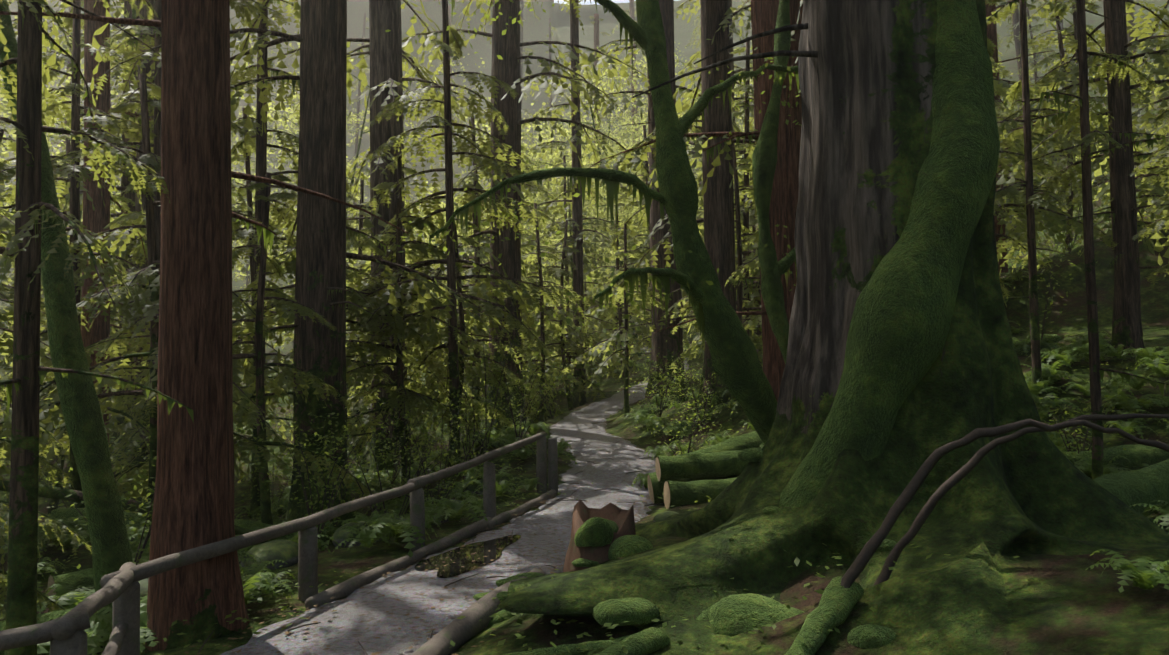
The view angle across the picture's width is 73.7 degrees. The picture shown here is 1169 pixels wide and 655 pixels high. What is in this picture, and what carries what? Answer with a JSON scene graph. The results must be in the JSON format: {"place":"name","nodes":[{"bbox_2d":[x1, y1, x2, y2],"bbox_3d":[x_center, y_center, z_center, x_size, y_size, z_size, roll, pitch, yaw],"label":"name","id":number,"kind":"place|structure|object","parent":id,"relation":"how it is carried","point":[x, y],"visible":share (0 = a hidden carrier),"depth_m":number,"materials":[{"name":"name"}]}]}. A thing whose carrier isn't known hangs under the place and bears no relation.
{"place":"outdoors","nodes":[
{"label":"outdoors","id":0,"kind":"place"},
{"bbox_2d":[220,348,688,654],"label":"gravel path","id":1,"kind":"structure","parent":0,"point":[350,615],"depth_m":8.57,"materials":[{"name":"grey gravel"}]},
{"bbox_2d":[414,534,520,577],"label":"puddle water","id":2,"kind":"structure","parent":1,"relation":"on","point":[469,563],"depth_m":9.26,"materials":[{"name":"black liquid"}]},
{"bbox_2d":[0,0,1168,654],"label":"terrain","id":3,"kind":"structure","parent":0,"point":[1098,616],"depth_m":16.43,"materials":[{"name":"green plant"}]},
{"bbox_2d":[0,432,557,654],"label":"log rail fence","id":4,"kind":"object","parent":3,"relation":"on","point":[126,577],"visible":0.9,"depth_m":7.79,"materials":[{"name":"brown wood"}]},
{"bbox_2d":[184,390,664,654],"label":"fallen leaves","id":5,"kind":"object","parent":3,"relation":"on","point":[376,653],"visible":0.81,"depth_m":8.85,"materials":[{"name":"brown plant"}]},
{"bbox_2d":[412,568,545,654],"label":"edging log","id":6,"kind":"object","parent":3,"relation":"on","point":[483,607],"visible":0.65,"depth_m":6.80,"materials":[{"name":"brown wood"}]},
{"bbox_2d":[0,0,1152,568],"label":"understory shrubs","id":7,"kind":"object","parent":3,"relation":"on","point":[600,212],"depth_m":25.86,"materials":[{"name":"green plant"}]},
{"bbox_2d":[0,0,1168,654],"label":"trees","id":8,"kind":"object","parent":3,"relation":"on","point":[186,470],"depth_m":15.49,"materials":[{"name":"green plant"}]},
{"bbox_2d":[1,0,1168,428],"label":"hanging moss","id":9,"kind":"object","parent":8,"relation":"hanging from","point":[267,234],"visible":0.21,"depth_m":10.15,"materials":[{"name":"green plant"}]},
{"bbox_2d":[0,185,1168,654],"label":"ferns","id":10,"kind":"object","parent":3,"relation":"on","point":[1144,577],"visible":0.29,"depth_m":12.09,"materials":[{"name":"green plant"}]},
{"bbox_2d":[0,431,1168,653],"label":"fallen logs","id":11,"kind":"object","parent":3,"relation":"on","point":[702,477],"visible":0.27,"depth_m":11.74,"materials":[{"name":"green plant"}]},
{"bbox_2d":[80,277,1109,635],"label":"mossy rocks","id":12,"kind":"object","parent":3,"relation":"on","point":[738,615],"visible":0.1,"depth_m":9.18,"materials":[{"name":"green plant"}]},
{"bbox_2d":[563,499,652,571],"bbox_3d":[0.247,2.327,8.534,1.011,0.808,1.008,-1,-2,2],"label":"broken stump","id":13,"kind":"object","parent":3,"relation":"on","point":[604,547],"visible":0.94,"depth_m":8.22,"materials":[{"name":"brown wood"}]},
{"bbox_2d":[429,0,797,443],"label":"leaning mossy maple stems","id":14,"kind":"object","parent":3,"relation":"on","point":[670,154],"visible":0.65,"depth_m":8.88,"materials":[{"name":"green plant"}]},
{"bbox_2d":[385,0,801,407],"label":"mossy maple leaves","id":15,"kind":"object","parent":14,"relation":"attached to","point":[612,189],"visible":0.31,"depth_m":8.77,"materials":[{"name":"green plant"}]},
{"bbox_2d":[488,0,1168,654],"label":"fir tree","id":16,"kind":"object","parent":3,"relation":"on","point":[926,396],"visible":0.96,"depth_m":6.78,"materials":[{"name":"green plant"}]},
{"bbox_2d":[841,413,1168,587],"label":"bare arching branches","id":17,"kind":"object","parent":3,"relation":"on","point":[854,570],"visible":0.79,"depth_m":5.34,"materials":[{"name":"brown plant"}]},
{"bbox_2d":[0,0,1168,654],"label":"sky","id":18,"kind":"structure","parent":0,"point":[587,2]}
]}

